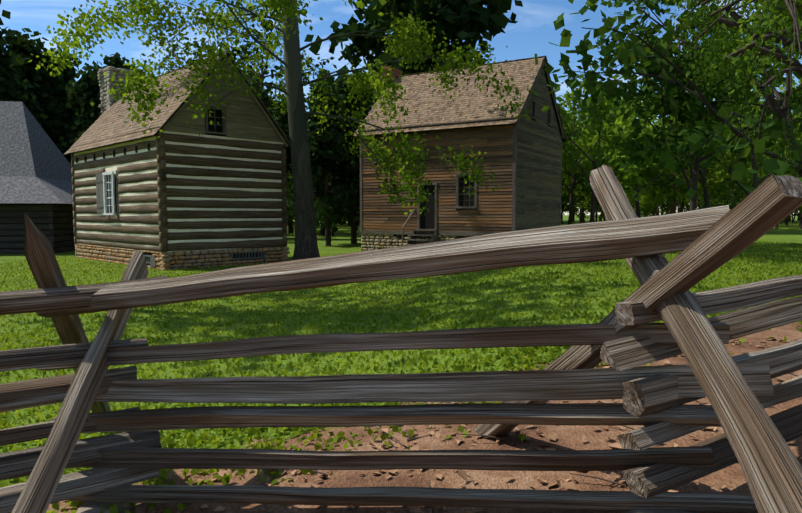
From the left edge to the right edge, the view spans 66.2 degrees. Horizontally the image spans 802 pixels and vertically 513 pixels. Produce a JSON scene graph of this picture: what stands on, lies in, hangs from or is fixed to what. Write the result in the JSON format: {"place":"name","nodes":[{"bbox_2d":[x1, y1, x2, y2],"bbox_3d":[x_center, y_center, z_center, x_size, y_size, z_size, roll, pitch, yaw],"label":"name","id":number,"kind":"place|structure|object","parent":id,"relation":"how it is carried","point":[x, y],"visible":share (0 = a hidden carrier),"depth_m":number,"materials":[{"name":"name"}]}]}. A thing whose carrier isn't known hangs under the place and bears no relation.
{"place":"outdoors","nodes":[
{"label":"outdoors","id":0,"kind":"place"},
{"bbox_2d":[76,502,698,512],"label":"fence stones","id":1,"kind":"object","parent":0,"point":[88,507],"visible":0.27,"depth_m":3.71,"materials":[{"name":"stone"}]},
{"bbox_2d":[0,215,801,512],"bbox_3d":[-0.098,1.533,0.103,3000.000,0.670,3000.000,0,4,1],"label":"ground","id":2,"kind":"structure","parent":0,"point":[732,478],"depth_m":6.18,"materials":[{"name":"green plant"}]},
{"bbox_2d":[0,0,48,118],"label":"cedar tree","id":3,"kind":"object","parent":2,"relation":"on","point":[11,86],"visible":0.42,"depth_m":40.45,"materials":[{"name":"green plant"}]},
{"bbox_2d":[0,101,74,253],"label":"building","id":4,"kind":"structure","parent":2,"relation":"on","point":[35,178],"depth_m":30.60,"materials":[{"name":"grey"}]},
{"bbox_2d":[3,28,76,138],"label":"cedar tree","id":5,"kind":"object","parent":2,"relation":"on","point":[40,99],"visible":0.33,"depth_m":45.18,"materials":[{"name":"green plant"}]},
{"bbox_2d":[35,44,81,164],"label":"cedar tree","id":6,"kind":"object","parent":2,"relation":"on","point":[68,74],"visible":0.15,"depth_m":51.16,"materials":[{"name":"green plant"}]},
{"bbox_2d":[57,60,106,151],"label":"cedar tree","id":7,"kind":"object","parent":2,"relation":"on","point":[86,87],"visible":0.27,"depth_m":42.91,"materials":[{"name":"green plant"}]},
{"bbox_2d":[97,52,142,71],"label":"cedar tree","id":8,"kind":"object","parent":2,"relation":"on","point":[114,61],"visible":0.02,"depth_m":48.70,"materials":[{"name":"green plant"}]},
{"bbox_2d":[158,61,176,74],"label":"tree","id":9,"kind":"object","parent":2,"relation":"on","point":[168,69],"depth_m":111.30,"materials":[{"name":"green plant"}]},
{"bbox_2d":[64,50,289,269],"bbox_3d":[-9.748,-4.049,25.738,10.223,8.794,5.528,4,5,45],"label":"log cabin","id":10,"kind":"object","parent":2,"relation":"on","point":[180,193],"visible":0.85,"depth_m":22.55,"materials":[{"name":"brown wood"}]},
{"bbox_2d":[160,0,336,140],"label":"pine tree","id":11,"kind":"object","parent":2,"relation":"on","point":[245,48],"visible":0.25,"depth_m":56.23,"materials":[{"name":"green plant"}]},
{"bbox_2d":[241,69,264,88],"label":"cedar tree","id":12,"kind":"object","parent":2,"relation":"on","point":[250,74],"depth_m":107.06,"materials":[{"name":"green plant"}]},
{"bbox_2d":[246,74,267,105],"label":"cedar tree","id":13,"kind":"object","parent":2,"relation":"on","point":[264,102],"depth_m":47.39,"materials":[{"name":"green plant"}]},
{"bbox_2d":[27,0,531,260],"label":"sycamore tree","id":14,"kind":"object","parent":2,"relation":"on","point":[289,20],"visible":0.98,"depth_m":21.64,"materials":[{"name":"green plant"}]},
{"bbox_2d":[274,100,317,232],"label":"cedar tree","id":15,"kind":"object","parent":2,"relation":"on","point":[281,118],"visible":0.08,"depth_m":60.85,"materials":[{"name":"green plant"}]},
{"bbox_2d":[286,181,317,225],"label":"bright tree","id":16,"kind":"object","parent":2,"relation":"on","point":[289,192],"visible":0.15,"depth_m":47.07,"materials":[{"name":"green plant"}]},
{"bbox_2d":[286,169,328,234],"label":"tree","id":17,"kind":"object","parent":2,"relation":"on","point":[288,178],"visible":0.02,"depth_m":55.94,"materials":[{"name":"green plant"}]},
{"bbox_2d":[287,186,330,235],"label":"tree","id":18,"kind":"object","parent":2,"relation":"on","point":[293,214],"depth_m":54.60,"materials":[{"name":"green plant"}]},
{"bbox_2d":[286,164,333,235],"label":"tree","id":19,"kind":"object","parent":2,"relation":"on","point":[289,212],"visible":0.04,"depth_m":53.96,"materials":[{"name":"green plant"}]},
{"bbox_2d":[289,79,359,245],"bbox_3d":[-4.295,-5.550,36.667,4.732,10.063,4.812,4,5,44],"label":"cedar tree","id":20,"kind":"object","parent":2,"relation":"on","point":[325,149],"visible":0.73,"depth_m":36.15,"materials":[{"name":"green plant"}]},
{"bbox_2d":[317,74,373,243],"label":"cedar tree","id":21,"kind":"object","parent":2,"relation":"on","point":[353,179],"visible":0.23,"depth_m":38.93,"materials":[{"name":"green plant"}]},
{"bbox_2d":[0,165,801,512],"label":"fence rails","id":22,"kind":"object","parent":2,"relation":"on","point":[628,337],"visible":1,"depth_m":3.15,"materials":[{"name":"brown wood"}]},
{"bbox_2d":[0,240,801,512],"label":"grass tufts","id":23,"kind":"object","parent":2,"relation":"on","point":[528,353],"visible":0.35,"depth_m":9.28,"materials":[{"name":"green plant"}]},
{"bbox_2d":[304,0,522,156],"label":"broadleaf tree","id":24,"kind":"object","parent":2,"relation":"on","point":[467,21],"visible":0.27,"depth_m":42.95,"materials":[{"name":"green plant"}]},
{"bbox_2d":[354,56,566,250],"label":"clapboard house","id":25,"kind":"structure","parent":2,"relation":"on","point":[522,158],"depth_m":28.63,"materials":[{"name":"brown wood"}]},
{"bbox_2d":[120,337,801,512],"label":"ground litter","id":26,"kind":"object","parent":2,"relation":"on","point":[702,487],"visible":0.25,"depth_m":3.83,"materials":[{"name":"brown plant"}]},
{"bbox_2d":[565,121,591,146],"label":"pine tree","id":27,"kind":"object","parent":2,"relation":"on","point":[578,130],"visible":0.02,"depth_m":80.46,"materials":[{"name":"green plant"}]},
{"bbox_2d":[562,139,595,183],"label":"bright tree","id":28,"kind":"object","parent":2,"relation":"on","point":[580,146],"visible":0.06,"depth_m":56.19,"materials":[{"name":"green plant"}]},
{"bbox_2d":[562,132,596,184],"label":"bright tree","id":29,"kind":"object","parent":2,"relation":"on","point":[568,182],"depth_m":62.28,"materials":[{"name":"green plant"}]},
{"bbox_2d":[561,147,598,221],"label":"tree","id":30,"kind":"object","parent":2,"relation":"on","point":[586,183],"visible":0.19,"depth_m":56.63,"materials":[{"name":"green plant"}]},
{"bbox_2d":[561,176,599,222],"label":"bright tree","id":31,"kind":"object","parent":2,"relation":"on","point":[582,211],"visible":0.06,"depth_m":71.47,"materials":[{"name":"green plant"}]},
{"bbox_2d":[561,191,599,222],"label":"tree","id":32,"kind":"object","parent":2,"relation":"on","point":[573,211],"visible":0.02,"depth_m":88.73,"materials":[{"name":"green plant"}]},
{"bbox_2d":[561,170,600,222],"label":"bright tree","id":33,"kind":"object","parent":2,"relation":"on","point":[580,220],"visible":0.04,"depth_m":76.39,"materials":[{"name":"green plant"}]},
{"bbox_2d":[565,112,596,221],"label":"bright tree","id":34,"kind":"object","parent":2,"relation":"on","point":[573,219],"depth_m":99.81,"materials":[{"name":"green plant"}]},
{"bbox_2d":[575,203,605,219],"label":"tree","id":35,"kind":"object","parent":2,"relation":"on","point":[599,217],"visible":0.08,"depth_m":74.25,"materials":[{"name":"green plant"}]},
{"bbox_2d":[564,147,627,220],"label":"bright tree","id":36,"kind":"object","parent":2,"relation":"on","point":[577,186],"visible":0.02,"depth_m":69.43,"materials":[{"name":"green plant"}]},
{"bbox_2d":[558,76,644,224],"bbox_3d":[13.336,-8.141,48.809,12.300,12.293,7.230,1,4,20],"label":"bright tree","id":37,"kind":"object","parent":2,"relation":"on","point":[567,95],"visible":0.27,"depth_m":48.31,"materials":[{"name":"green plant"}]},
{"bbox_2d":[558,81,647,209],"bbox_3d":[16.828,-9.638,57.353,12.995,14.132,12.733,1,4,14],"label":"bright tree","id":38,"kind":"object","parent":2,"relation":"on","point":[565,179],"visible":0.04,"depth_m":57.16,"materials":[{"name":"green plant"}]},
{"bbox_2d":[569,113,649,221],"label":"bright tree","id":39,"kind":"object","parent":2,"relation":"on","point":[590,131],"depth_m":101.96,"materials":[{"name":"green plant"}]},
{"bbox_2d":[556,69,683,221],"bbox_3d":[13.117,-6.937,40.515,6.299,11.008,10.883,-2,5,-31],"label":"bright tree","id":40,"kind":"object","parent":2,"relation":"on","point":[626,174],"visible":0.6,"depth_m":39.33,"materials":[{"name":"green plant"}]},
{"bbox_2d":[573,116,671,210],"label":"bright tree","id":41,"kind":"object","parent":2,"relation":"on","point":[586,189],"visible":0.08,"depth_m":59.65,"materials":[{"name":"green plant"}]},
{"bbox_2d":[561,53,717,217],"bbox_3d":[18.304,-8.389,46.669,10.651,13.084,9.461,2,4,30],"label":"bright tree","id":42,"kind":"object","parent":2,"relation":"on","point":[683,186],"visible":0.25,"depth_m":45.15,"materials":[{"name":"green plant"}]},
{"bbox_2d":[621,96,659,133],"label":"bright tree","id":43,"kind":"object","parent":2,"relation":"on","point":[654,120],"visible":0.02,"depth_m":115.02,"materials":[{"name":"green plant"}]},
{"bbox_2d":[622,164,661,214],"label":"bright tree","id":44,"kind":"object","parent":2,"relation":"on","point":[645,205],"visible":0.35,"depth_m":49.89,"materials":[{"name":"green plant"}]},
{"bbox_2d":[634,182,669,216],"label":"bright tree","id":45,"kind":"object","parent":2,"relation":"on","point":[660,200],"visible":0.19,"depth_m":54.01,"materials":[{"name":"green plant"}]},
{"bbox_2d":[630,170,680,216],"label":"bright tree","id":46,"kind":"object","parent":2,"relation":"on","point":[657,212],"visible":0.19,"depth_m":54.41,"materials":[{"name":"green plant"}]},
{"bbox_2d":[595,20,719,213],"bbox_3d":[22.173,-10.796,50.229,11.715,17.364,13.092,2,4,29],"label":"tree","id":47,"kind":"object","parent":2,"relation":"on","point":[672,204],"visible":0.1,"depth_m":50.43,"materials":[{"name":"green plant"}]},
{"bbox_2d":[622,122,703,213],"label":"bright tree","id":48,"kind":"object","parent":2,"relation":"on","point":[665,186],"depth_m":56.83,"materials":[{"name":"green plant"}]},
{"bbox_2d":[529,0,801,197],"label":"tree","id":49,"kind":"object","parent":2,"relation":"on","point":[722,112],"visible":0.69,"depth_m":19.71,"materials":[{"name":"green plant"}]},
{"bbox_2d":[630,116,716,215],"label":"bright tree","id":50,"kind":"object","parent":2,"relation":"on","point":[684,181],"visible":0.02,"depth_m":66.26,"materials":[{"name":"green plant"}]},
{"bbox_2d":[655,174,703,212],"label":"bright tree","id":51,"kind":"object","parent":2,"relation":"on","point":[678,205],"visible":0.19,"depth_m":54.86,"materials":[{"name":"green plant"}]},
{"bbox_2d":[570,0,801,210],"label":"tree","id":52,"kind":"object","parent":2,"relation":"on","point":[653,145],"visible":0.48,"depth_m":23.81,"materials":[{"name":"green plant"}]},
{"bbox_2d":[647,145,743,211],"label":"tree","id":53,"kind":"object","parent":2,"relation":"on","point":[684,198],"visible":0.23,"depth_m":49.64,"materials":[{"name":"green plant"}]},
{"bbox_2d":[634,83,769,207],"bbox_3d":[21.492,-7.362,43.463,9.298,11.458,12.382,2,4,28],"label":"bright tree","id":54,"kind":"object","parent":2,"relation":"on","point":[723,179],"visible":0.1,"depth_m":43.16,"materials":[{"name":"green plant"}]},
{"bbox_2d":[644,0,801,206],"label":"broadleaf tree","id":55,"kind":"object","parent":2,"relation":"on","point":[782,30],"visible":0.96,"depth_m":13.73,"materials":[{"name":"green plant"}]},
{"bbox_2d":[714,158,761,204],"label":"bright tree","id":56,"kind":"object","parent":2,"relation":"on","point":[733,189],"visible":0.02,"depth_m":58.93,"materials":[{"name":"green plant"}]},
{"bbox_2d":[675,48,801,194],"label":"bright tree","id":57,"kind":"object","parent":2,"relation":"on","point":[756,183],"visible":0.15,"depth_m":42.19,"materials":[{"name":"green plant"}]},
{"bbox_2d":[687,77,791,205],"bbox_3d":[29.405,-9.306,53.390,13.743,14.006,8.185,-3,5,-41],"label":"bright tree","id":58,"kind":"object","parent":2,"relation":"on","point":[719,156],"visible":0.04,"depth_m":52.54,"materials":[{"name":"green plant"}]},
{"bbox_2d":[709,148,770,205],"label":"bright tree","id":59,"kind":"object","parent":2,"relation":"on","point":[732,194],"visible":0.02,"depth_m":65.90,"materials":[{"name":"green plant"}]},
{"bbox_2d":[732,169,772,199],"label":"bright tree","id":60,"kind":"object","parent":2,"relation":"on","point":[752,181],"visible":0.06,"depth_m":62.30,"materials":[{"name":"green plant"}]},
{"bbox_2d":[734,77,801,157],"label":"bright tree","id":61,"kind":"object","parent":2,"relation":"on","point":[761,102],"visible":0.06,"depth_m":49.51,"materials":[{"name":"green plant"}]},
{"bbox_2d":[746,138,801,228],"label":"bright tree","id":62,"kind":"object","parent":2,"relation":"on","point":[799,208],"visible":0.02,"depth_m":53.94,"materials":[{"name":"green plant"}]},
{"bbox_2d":[767,172,801,228],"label":"tree","id":63,"kind":"object","parent":2,"relation":"on","point":[797,213],"depth_m":52.03,"materials":[{"name":"green plant"}]},
{"bbox_2d":[0,0,801,214],"label":"sky","id":64,"kind":"structure","parent":0,"point":[534,29],"materials":[{"name":"blue"}]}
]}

